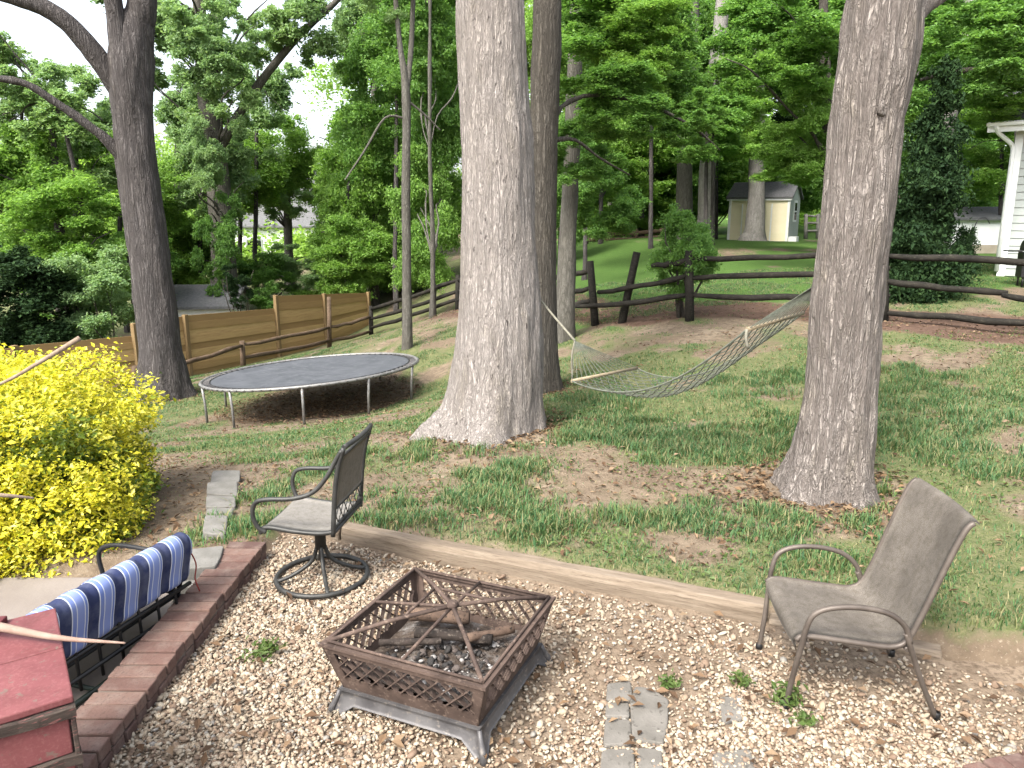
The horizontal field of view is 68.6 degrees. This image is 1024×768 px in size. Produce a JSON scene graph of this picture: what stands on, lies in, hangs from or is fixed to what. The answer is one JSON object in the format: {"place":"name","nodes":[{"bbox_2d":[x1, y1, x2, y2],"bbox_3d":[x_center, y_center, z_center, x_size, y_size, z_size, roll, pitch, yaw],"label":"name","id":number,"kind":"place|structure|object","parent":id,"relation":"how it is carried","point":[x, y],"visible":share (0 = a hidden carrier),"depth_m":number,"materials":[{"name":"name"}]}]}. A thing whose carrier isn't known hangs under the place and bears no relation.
{"place":"outdoors","nodes":[
{"label":"outdoors","id":0,"kind":"place"},
{"bbox_2d":[0,578,172,710],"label":"patio","id":1,"kind":"structure","parent":0,"point":[20,597],"depth_m":4.45,"materials":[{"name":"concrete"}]},
{"bbox_2d":[25,532,199,707],"bbox_3d":[-2.251,1.163,3.862,0.706,0.554,1.080,4,13,17],"label":"glider chair","id":2,"kind":"object","parent":1,"relation":"on","point":[103,603],"visible":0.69,"depth_m":3.74,"materials":[{"name":"blue fabric"}]},
{"bbox_2d":[0,0,1005,215],"label":"sky","id":3,"kind":"structure","parent":0,"point":[32,31],"materials":[{"name":"white"}]},
{"bbox_2d":[0,208,1023,666],"bbox_3d":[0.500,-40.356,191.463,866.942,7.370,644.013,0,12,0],"label":"ground","id":4,"kind":"structure","parent":0,"point":[984,640],"depth_m":7.33,"materials":[{"name":"soil"}]},
{"bbox_2d":[0,76,70,294],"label":"leafy tree","id":5,"kind":"object","parent":4,"relation":"on","point":[11,115],"visible":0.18,"depth_m":23.32,"materials":[{"name":"green plant"}]},
{"bbox_2d":[0,206,75,293],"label":"leafy tree","id":6,"kind":"object","parent":4,"relation":"on","point":[6,237],"visible":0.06,"depth_m":23.21,"materials":[{"name":"green plant"}]},
{"bbox_2d":[0,244,98,348],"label":"shrub","id":7,"kind":"object","parent":4,"relation":"on","point":[22,324],"visible":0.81,"depth_m":17.99,"materials":[{"name":"green plant"}]},
{"bbox_2d":[0,56,117,235],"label":"leafy tree","id":8,"kind":"object","parent":4,"relation":"on","point":[106,174],"visible":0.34,"depth_m":24.38,"materials":[{"name":"green plant"}]},
{"bbox_2d":[0,30,131,318],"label":"leafy tree","id":9,"kind":"object","parent":4,"relation":"on","point":[34,188],"visible":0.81,"depth_m":20.22,"materials":[{"name":"green plant"}]},
{"bbox_2d":[37,241,134,340],"bbox_3d":[-10.357,-1.738,18.989,2.495,3.684,2.391,-6,14,-25],"label":"shrub","id":10,"kind":"object","parent":4,"relation":"on","point":[106,274],"visible":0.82,"depth_m":18.50,"materials":[{"name":"green plant"}]},
{"bbox_2d":[0,337,176,578],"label":"golden bush","id":11,"kind":"object","parent":4,"relation":"on","point":[74,467],"visible":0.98,"depth_m":5.26,"materials":[{"name":"yellow plant"}]},
{"bbox_2d":[0,336,80,384],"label":"dead branch","id":12,"kind":"object","parent":11,"relation":"attached to","point":[72,342],"visible":1,"depth_m":4.94,"materials":[{"name":"brown wood"}]},
{"bbox_2d":[0,0,197,402],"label":"oak tree","id":13,"kind":"object","parent":4,"relation":"on","point":[123,66],"visible":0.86,"depth_m":13.50,"materials":[{"name":"brown plant"}]},
{"bbox_2d":[67,130,192,332],"bbox_3d":[-13.595,-5.334,26.650,4.719,7.553,4.311,0,12,0],"label":"leafy tree","id":14,"kind":"object","parent":4,"relation":"on","point":[171,206],"visible":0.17,"depth_m":26.11,"materials":[{"name":"green plant"}]},
{"bbox_2d":[97,230,193,322],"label":"leafy tree","id":15,"kind":"object","parent":4,"relation":"on","point":[176,262],"visible":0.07,"depth_m":23.98,"materials":[{"name":"green plant"}]},
{"bbox_2d":[75,541,266,767],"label":"brick edging","id":16,"kind":"object","parent":4,"relation":"on","point":[111,712],"visible":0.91,"depth_m":3.66,"materials":[{"name":"brick"}]},
{"bbox_2d":[153,68,197,198],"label":"leafy tree","id":17,"kind":"object","parent":4,"relation":"on","point":[165,106],"visible":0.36,"depth_m":28.58,"materials":[{"name":"green plant"}]},
{"bbox_2d":[115,154,250,284],"bbox_3d":[-12.983,-5.489,29.466,5.450,7.279,4.449,0,12,0],"label":"leafy tree","id":18,"kind":"object","parent":4,"relation":"on","point":[168,162],"visible":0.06,"depth_m":28.58,"materials":[{"name":"green plant"}]},
{"bbox_2d":[1,292,370,394],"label":"board fence","id":19,"kind":"object","parent":4,"relation":"on","point":[204,334],"visible":0.57,"depth_m":20.55,"materials":[{"name":"brown wood"}]},
{"bbox_2d":[186,546,223,580],"bbox_3d":[-1.939,1.159,4.704,0.232,0.161,0.307,-3,13,-14],"label":"path stone","id":20,"kind":"object","parent":4,"relation":"on","point":[208,557],"visible":0.38,"depth_m":4.65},
{"bbox_2d":[166,187,256,287],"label":"leafy tree","id":21,"kind":"object","parent":4,"relation":"on","point":[185,277],"visible":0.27,"depth_m":28.17,"materials":[{"name":"green plant"}]},
{"bbox_2d":[174,284,249,316],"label":"outbuilding","id":22,"kind":"structure","parent":4,"relation":"on","point":[193,299],"depth_m":24.86,"materials":[{"name":"white paint"}]},
{"bbox_2d":[203,515,227,539],"bbox_3d":[-2.082,1.043,5.275,0.160,0.121,0.404,-4,13,-18],"label":"path stone","id":23,"kind":"object","parent":4,"relation":"on","point":[211,523],"visible":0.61,"depth_m":5.22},
{"bbox_2d":[89,0,345,296],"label":"ivy tree","id":24,"kind":"object","parent":4,"relation":"on","point":[215,163],"visible":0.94,"depth_m":24.25,"materials":[{"name":"green plant"}]},
{"bbox_2d":[206,495,235,510],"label":"path stone","id":25,"kind":"object","parent":4,"relation":"on","point":[216,502],"visible":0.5,"depth_m":5.88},
{"bbox_2d":[206,481,237,498],"bbox_3d":[-2.415,0.927,6.260,0.243,0.122,0.402,-5,13,-20],"label":"path stone","id":26,"kind":"object","parent":4,"relation":"on","point":[227,488],"visible":0.59,"depth_m":6.24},
{"bbox_2d":[210,470,240,485],"bbox_3d":[-2.560,0.879,6.716,0.247,0.122,0.400,-4,13,-18],"label":"path stone","id":27,"kind":"object","parent":4,"relation":"on","point":[225,475],"visible":0.38,"depth_m":6.69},
{"bbox_2d":[100,297,370,395],"bbox_3d":[-6.591,-1.099,19.521,0.620,1.693,10.267,5,13,20],"label":"rail fence","id":28,"kind":"object","parent":4,"relation":"on","point":[243,344],"visible":0.8,"depth_m":20.78,"materials":[{"name":"wood"}]},
{"bbox_2d":[221,263,254,311],"bbox_3d":[-8.777,-2.428,24.030,1.009,2.892,1.064,0,12,0],"label":"shrub","id":29,"kind":"object","parent":4,"relation":"on","point":[232,287],"visible":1,"depth_m":23.81,"materials":[{"name":"green plant"}]},
{"bbox_2d":[220,25,306,289],"bbox_3d":[-10.781,-9.175,32.077,3.624,11.596,3.702,7,14,28],"label":"leafy tree","id":30,"kind":"object","parent":4,"relation":"on","point":[276,89],"visible":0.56,"depth_m":31.50,"materials":[{"name":"green plant"}]},
{"bbox_2d":[232,133,295,257],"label":"leafy tree","id":31,"kind":"object","parent":4,"relation":"on","point":[268,194],"visible":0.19,"depth_m":31.76,"materials":[{"name":"green plant"}]},
{"bbox_2d":[245,279,290,309],"bbox_3d":[-8.610,-2.731,26.754,1.718,2.029,1.959,-4,13,-17],"label":"shrub","id":32,"kind":"object","parent":4,"relation":"on","point":[262,299],"visible":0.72,"depth_m":26.16,"materials":[{"name":"green plant"}]},
{"bbox_2d":[235,188,318,253],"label":"white house","id":33,"kind":"structure","parent":4,"relation":"on","point":[304,221],"depth_m":51.18,"materials":[{"name":"paint"}]},
{"bbox_2d":[236,242,321,295],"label":"leafy tree","id":34,"kind":"object","parent":4,"relation":"on","point":[268,267],"visible":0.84,"depth_m":29.56,"materials":[{"name":"green plant"}]},
{"bbox_2d":[243,111,327,285],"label":"leafy tree","id":35,"kind":"object","parent":4,"relation":"on","point":[293,142],"visible":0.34,"depth_m":34.19,"materials":[{"name":"green plant"}]},
{"bbox_2d":[198,352,418,427],"bbox_3d":[-3.351,0.066,12.665,3.571,0.976,3.578,0,12,0],"label":"trampoline","id":36,"kind":"object","parent":4,"relation":"on","point":[308,372],"visible":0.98,"depth_m":12.33,"materials":[{"name":"fabric"}]},
{"bbox_2d":[305,180,390,300],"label":"leafy tree","id":37,"kind":"object","parent":4,"relation":"on","point":[347,220],"visible":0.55,"depth_m":27.07,"materials":[{"name":"green plant"}]},
{"bbox_2d":[309,102,401,210],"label":"leafy tree","id":38,"kind":"object","parent":4,"relation":"on","point":[327,158],"visible":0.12,"depth_m":30.39,"materials":[{"name":"green plant"}]},
{"bbox_2d":[303,19,420,306],"bbox_3d":[-5.446,-7.744,27.321,4.787,11.384,4.775,0,12,0],"label":"leafy tree","id":39,"kind":"object","parent":4,"relation":"on","point":[370,176],"visible":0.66,"depth_m":26.74,"materials":[{"name":"green plant"}]},
{"bbox_2d":[344,0,439,350],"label":"sapling","id":40,"kind":"object","parent":4,"relation":"on","point":[394,15],"visible":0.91,"depth_m":14.75,"materials":[{"name":"brown plant"}]},
{"bbox_2d":[327,0,459,227],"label":"leafy tree","id":41,"kind":"object","parent":4,"relation":"on","point":[343,22],"visible":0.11,"depth_m":36.31,"materials":[{"name":"green plant"}]},
{"bbox_2d":[338,0,455,310],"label":"leafy tree","id":42,"kind":"object","parent":4,"relation":"on","point":[378,69],"visible":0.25,"depth_m":25.20,"materials":[{"name":"green plant"}]},
{"bbox_2d":[356,0,461,318],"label":"leafy tree","id":43,"kind":"object","parent":4,"relation":"on","point":[434,69],"visible":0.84,"depth_m":21.68,"materials":[{"name":"green plant"}]},
{"bbox_2d":[376,216,451,294],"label":"leafy tree","id":44,"kind":"object","parent":4,"relation":"on","point":[415,283],"visible":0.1,"depth_m":29.16,"materials":[{"name":"green plant"}]},
{"bbox_2d":[369,275,459,334],"bbox_3d":[-1.751,-1.895,20.208,0.516,2.721,9.692,-8,15,-33],"label":"rail fence","id":45,"kind":"object","parent":4,"relation":"on","point":[456,291],"visible":0.38,"depth_m":21.55,"materials":[{"name":"wood"}]},
{"bbox_2d":[384,88,461,256],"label":"leafy tree","id":46,"kind":"object","parent":4,"relation":"on","point":[455,200],"visible":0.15,"depth_m":29.85,"materials":[{"name":"green plant"}]},
{"bbox_2d":[409,0,546,448],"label":"oak tree","id":47,"kind":"object","parent":4,"relation":"on","point":[494,393],"visible":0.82,"depth_m":7.19,"materials":[{"name":"brown plant"}]},
{"bbox_2d":[541,287,810,398],"bbox_3d":[1.198,-0.480,6.771,3.060,1.206,1.129,11,16,40],"label":"hammock","id":48,"kind":"object","parent":47,"relation":"hanging from","point":[804,296],"visible":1,"depth_m":6.41,"materials":[{"name":"beige fabric"}]},
{"bbox_2d":[0,0,992,262],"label":"woods","id":49,"kind":"object","parent":4,"relation":"on","point":[296,236],"visible":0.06,"depth_m":53.65,"materials":[{"name":"green plant"}]},
{"bbox_2d":[20,294,1023,767],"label":"fallen leaves","id":50,"kind":"object","parent":4,"relation":"on","point":[562,664],"visible":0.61,"depth_m":5.75,"materials":[{"name":"plant"}]},
{"bbox_2d":[341,522,764,624],"bbox_3d":[0.130,1.179,4.719,2.795,0.182,0.147,5,14,22],"label":"landscape timber","id":51,"kind":"object","parent":4,"relation":"on","point":[737,606],"visible":0.81,"depth_m":4.59,"materials":[{"name":"wood"}]},
{"bbox_2d":[108,533,1023,767],"bbox_3d":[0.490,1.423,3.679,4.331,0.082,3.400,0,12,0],"label":"gravel","id":52,"kind":"structure","parent":4,"relation":"on","point":[851,753],"depth_m":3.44,"materials":[{"name":"gravel"}]},
{"bbox_2d":[0,608,83,767],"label":"chair","id":53,"kind":"object","parent":52,"relation":"on","point":[38,723],"visible":1,"depth_m":2.34,"materials":[{"name":"red paint"}]},
{"bbox_2d":[0,622,125,643],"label":"dead branch","id":54,"kind":"object","parent":53,"relation":"on","point":[14,629],"visible":1,"depth_m":2.60,"materials":[{"name":"wood"}]},
{"bbox_2d":[235,628,288,664],"bbox_3d":[-1.277,1.362,3.863,0.271,0.090,0.320,0,12,0],"label":"weed","id":55,"kind":"object","parent":52,"relation":"on","point":[263,646],"visible":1,"depth_m":3.84,"materials":[{"name":"green plant"}]},
{"bbox_2d":[250,423,372,598],"bbox_3d":[-1.171,0.738,4.567,0.615,0.955,0.582,2,13,8],"label":"swivel chair","id":56,"kind":"object","parent":52,"relation":"on","point":[319,520],"visible":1,"depth_m":4.52,"materials":[{"name":"fabric"}]},
{"bbox_2d":[319,567,555,765],"bbox_3d":[-0.318,1.228,3.555,0.816,0.499,0.816,5,14,23],"label":"fire pit","id":57,"kind":"object","parent":52,"relation":"on","point":[497,688],"visible":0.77,"depth_m":3.34,"materials":[{"name":"metal"}]},
{"bbox_2d":[353,620,519,706],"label":"ash","id":58,"kind":"object","parent":57,"relation":"in","point":[406,629],"visible":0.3,"depth_m":3.56,"materials":[{"name":"grey wood"}]},
{"bbox_2d":[356,627,503,696],"bbox_3d":[-0.331,1.259,3.527,0.608,0.043,0.540,5,14,23],"label":"charcoal debris","id":59,"kind":"object","parent":58,"relation":"on","point":[460,655],"visible":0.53,"depth_m":3.47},
{"bbox_2d":[379,637,441,646],"bbox_3d":[-0.477,1.211,3.522,0.296,0.042,0.038,0,12,0],"label":"burnt log","id":60,"kind":"object","parent":59,"relation":"on","point":[407,641],"visible":0.94,"depth_m":3.51,"materials":[{"name":"brown wood"}]},
{"bbox_2d":[414,627,492,645],"bbox_3d":[-0.279,1.201,3.576,0.376,0.074,0.060,1,13,4],"label":"burnt log","id":61,"kind":"object","parent":59,"relation":"on","point":[453,635],"visible":0.81,"depth_m":3.55,"materials":[{"name":"brown wood"}]},
{"bbox_2d":[467,624,514,641],"bbox_3d":[-0.105,1.192,3.586,0.254,0.062,0.048,-7,14,-27],"label":"burnt log","id":62,"kind":"object","parent":59,"relation":"on","point":[495,632],"visible":0.84,"depth_m":3.58,"materials":[{"name":"brown wood"}]},
{"bbox_2d":[409,607,469,624],"bbox_3d":[-0.360,1.159,3.747,0.299,0.080,0.073,1,13,4],"label":"burnt log","id":63,"kind":"object","parent":57,"relation":"in","point":[449,617],"visible":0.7,"depth_m":3.72,"materials":[{"name":"brown wood"}]},
{"bbox_2d":[603,719,631,748],"bbox_3d":[0.460,1.540,3.277,0.122,0.051,0.184,2,13,7],"label":"paving stone","id":64,"kind":"object","parent":52,"relation":"on","point":[617,732],"visible":0.69,"depth_m":3.26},
{"bbox_2d":[600,749,634,767],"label":"paving stone","id":65,"kind":"object","parent":52,"relation":"on","point":[610,758],"visible":0.98,"depth_m":3.10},
{"bbox_2d":[605,703,629,719],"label":"paving stone","id":66,"kind":"object","parent":52,"relation":"on","point":[621,710],"visible":0.73,"depth_m":3.40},
{"bbox_2d":[606,681,631,703],"bbox_3d":[0.507,1.476,3.565,0.136,0.051,0.151,0,12,0],"label":"paving stone","id":67,"kind":"object","parent":52,"relation":"on","point":[616,691],"visible":0.69,"depth_m":3.55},
{"bbox_2d":[630,687,668,745],"bbox_3d":[0.618,1.512,3.401,0.177,0.052,0.380,3,13,13],"label":"paving stone","id":68,"kind":"object","parent":52,"relation":"on","point":[649,717],"visible":0.77,"depth_m":3.37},
{"bbox_2d":[637,748,662,767],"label":"paving stone","id":69,"kind":"object","parent":52,"relation":"on","point":[646,755],"visible":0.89,"depth_m":3.11,"materials":[{"name":"stone"}]},
{"bbox_2d":[719,695,743,724],"bbox_3d":[1.003,1.501,3.425,0.109,0.051,0.226,3,13,14],"label":"paving stone","id":70,"kind":"object","parent":52,"relation":"on","point":[725,706],"visible":0.53,"depth_m":3.40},
{"bbox_2d":[713,749,754,767],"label":"paving stone","id":71,"kind":"object","parent":52,"relation":"on","point":[739,758],"visible":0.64,"depth_m":3.10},
{"bbox_2d":[766,680,808,710],"bbox_3d":[1.262,1.440,3.444,0.202,0.120,0.177,0,12,0],"label":"weed","id":72,"kind":"object","parent":52,"relation":"on","point":[782,692],"visible":0.76,"depth_m":3.44,"materials":[{"name":"green plant"}]},
{"bbox_2d":[755,477,979,720],"bbox_3d":[1.628,0.980,3.538,0.760,0.966,0.640,1,13,5],"label":"sling chair","id":73,"kind":"object","parent":52,"relation":"on","point":[885,601],"visible":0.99,"depth_m":3.48,"materials":[{"name":"fabric"}]},
{"bbox_2d":[529,2,628,279],"bbox_3d":[1.994,-6.779,20.773,2.991,8.338,3.053,8,15,32],"label":"leafy tree","id":74,"kind":"object","parent":4,"relation":"on","point":[618,124],"visible":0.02,"depth_m":20.38,"materials":[{"name":"green plant"}]},
{"bbox_2d":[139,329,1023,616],"bbox_3d":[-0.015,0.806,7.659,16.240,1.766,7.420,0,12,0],"label":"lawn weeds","id":75,"kind":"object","parent":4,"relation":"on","point":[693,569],"visible":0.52,"depth_m":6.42,"materials":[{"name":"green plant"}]},
{"bbox_2d":[525,0,652,343],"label":"shade tree","id":76,"kind":"object","parent":4,"relation":"on","point":[575,206],"visible":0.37,"depth_m":14.08,"materials":[{"name":"green plant"}]},
{"bbox_2d":[597,113,647,243],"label":"leafy tree","id":77,"kind":"object","parent":4,"relation":"on","point":[620,146],"visible":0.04,"depth_m":27.85,"materials":[{"name":"green plant"}]},
{"bbox_2d":[556,250,693,325],"bbox_3d":[1.827,-1.763,14.395,0.525,1.721,3.978,-12,17,-43],"label":"rail fence","id":78,"kind":"object","parent":4,"relation":"on","point":[625,303],"visible":0.72,"depth_m":13.96,"materials":[{"name":"wood"}]},
{"bbox_2d":[528,0,731,393],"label":"shade tree","id":79,"kind":"object","parent":4,"relation":"on","point":[633,62],"visible":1,"depth_m":9.96,"materials":[{"name":"green plant"}]},
{"bbox_2d":[588,100,677,237],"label":"leafy tree","id":80,"kind":"object","parent":4,"relation":"on","point":[663,155],"visible":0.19,"depth_m":31.57,"materials":[{"name":"green plant"}]},
{"bbox_2d":[603,165,694,234],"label":"leafy tree","id":81,"kind":"object","parent":4,"relation":"on","point":[661,202],"visible":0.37,"depth_m":32.34,"materials":[{"name":"green plant"}]},
{"bbox_2d":[617,2,710,248],"bbox_3d":[4.787,-8.849,25.632,4.170,9.530,4.384,0,12,0],"label":"leafy tree","id":82,"kind":"object","parent":4,"relation":"on","point":[688,42],"visible":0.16,"depth_m":25.13,"materials":[{"name":"green plant"}]},
{"bbox_2d":[644,203,724,317],"bbox_3d":[3.042,-2.144,13.363,1.348,2.136,1.528,0,12,0],"label":"shrub","id":83,"kind":"object","parent":4,"relation":"on","point":[699,242],"visible":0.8,"depth_m":13.15,"materials":[{"name":"green plant"}]},
{"bbox_2d":[633,0,736,239],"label":"tall tree","id":84,"kind":"object","parent":4,"relation":"on","point":[685,175],"visible":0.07,"depth_m":29.03,"materials":[{"name":"green plant"}]},
{"bbox_2d":[668,89,763,223],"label":"leafy tree","id":85,"kind":"object","parent":4,"relation":"on","point":[727,132],"visible":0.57,"depth_m":23.28,"materials":[{"name":"green plant"}]},
{"bbox_2d":[672,0,771,223],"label":"tall tree","id":86,"kind":"object","parent":4,"relation":"on","point":[723,21],"visible":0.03,"depth_m":27.97,"materials":[{"name":"green plant"}]},
{"bbox_2d":[693,157,775,225],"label":"leafy tree","id":87,"kind":"object","parent":4,"relation":"on","point":[731,173],"visible":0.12,"depth_m":40.44,"materials":[{"name":"green plant"}]},
{"bbox_2d":[701,50,786,244],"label":"leafy tree","id":88,"kind":"object","parent":4,"relation":"on","point":[761,99],"visible":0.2,"depth_m":25.51,"materials":[{"name":"green plant"}]},
{"bbox_2d":[726,181,803,241],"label":"garden shed","id":89,"kind":"structure","parent":4,"relation":"on","point":[782,205],"depth_m":34.58,"materials":[{"name":"beige"}]},
{"bbox_2d":[695,0,842,187],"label":"leafy tree","id":90,"kind":"object","parent":4,"relation":"on","point":[766,23],"visible":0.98,"depth_m":17.07,"materials":[{"name":"green plant"}]},
{"bbox_2d":[729,121,822,182],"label":"leafy tree","id":91,"kind":"object","parent":4,"relation":"on","point":[749,148],"visible":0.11,"depth_m":23.04,"materials":[{"name":"green plant"}]},
{"bbox_2d":[738,48,834,240],"bbox_3d":[12.023,-13.633,32.967,4.920,14.930,6.129,0,12,0],"label":"tall tree","id":92,"kind":"object","parent":4,"relation":"on","point":[754,228],"visible":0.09,"depth_m":31.91,"materials":[{"name":"brown plant"}]},
{"bbox_2d":[765,111,822,214],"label":"leafy tree","id":93,"kind":"object","parent":4,"relation":"on","point":[812,196],"visible":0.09,"depth_m":40.40,"materials":[{"name":"green plant"}]},
{"bbox_2d":[756,0,845,71],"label":"leafy tree","id":94,"kind":"object","parent":4,"relation":"on","point":[837,4],"visible":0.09,"depth_m":25.32,"materials":[{"name":"green plant"}]},
{"bbox_2d":[768,613,941,660],"bbox_3d":[1.830,1.382,4.050,0.845,0.117,0.136,5,14,22],"label":"landscape timber","id":95,"kind":"object","parent":4,"relation":"on","point":[923,648],"visible":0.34,"depth_m":3.89,"materials":[{"name":"wood"}]},
{"bbox_2d":[770,0,945,509],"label":"oak tree","id":96,"kind":"object","parent":4,"relation":"on","point":[829,456],"visible":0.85,"depth_m":5.37,"materials":[{"name":"brown plant"}]},
{"bbox_2d":[692,252,1023,325],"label":"rail fence","id":97,"kind":"object","parent":4,"relation":"on","point":[948,288],"visible":0.72,"depth_m":11.71,"materials":[{"name":"wood"}]},
{"bbox_2d":[889,53,987,305],"bbox_3d":[7.387,-3.211,13.564,2.996,5.220,2.178,4,13,17],"label":"evergreen","id":98,"kind":"object","parent":4,"relation":"on","point":[933,204],"visible":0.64,"depth_m":13.22,"materials":[{"name":"green plant"}]},
{"bbox_2d":[905,35,985,116],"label":"leafy tree","id":99,"kind":"object","parent":4,"relation":"on","point":[916,104],"visible":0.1,"depth_m":21.00,"materials":[{"name":"green plant"}]},
{"bbox_2d":[903,0,1005,206],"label":"tall tree","id":100,"kind":"object","parent":4,"relation":"on","point":[988,146],"visible":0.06,"depth_m":28.49,"materials":[{"name":"green plant"}]},
{"bbox_2d":[927,213,985,285],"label":"evergreen","id":101,"kind":"object","parent":4,"relation":"on","point":[965,236],"visible":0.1,"depth_m":13.96,"materials":[{"name":"green plant"}]},
{"bbox_2d":[911,0,1023,128],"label":"shade tree","id":102,"kind":"object","parent":4,"relation":"on","point":[998,40],"visible":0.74,"depth_m":13.38,"materials":[{"name":"green plant"}]},
{"bbox_2d":[942,207,1001,252],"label":"garage","id":103,"kind":"structure","parent":4,"relation":"on","point":[987,235],"depth_m":26.34,"materials":[{"name":"white paint"}]},
{"bbox_2d":[955,107,1013,214],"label":"leafy tree","id":104,"kind":"object","parent":4,"relation":"on","point":[993,166],"visible":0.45,"depth_m":25.96,"materials":[{"name":"green plant"}]},
{"bbox_2d":[957,750,1023,767],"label":"brick edging","id":105,"kind":"object","parent":4,"relation":"on","point":[1015,760],"visible":1,"depth_m":2.95,"materials":[{"name":"brick"}]},
{"bbox_2d":[987,91,1023,276],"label":"neighbour house","id":106,"kind":"structure","parent":4,"relation":"on","point":[1011,234],"depth_m":15.42,"materials":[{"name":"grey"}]},
{"bbox_2d":[27,264,1023,635],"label":"grass","id":107,"kind":"structure","parent":0,"point":[697,440],"depth_m":6.87,"materials":[{"name":"plant"}]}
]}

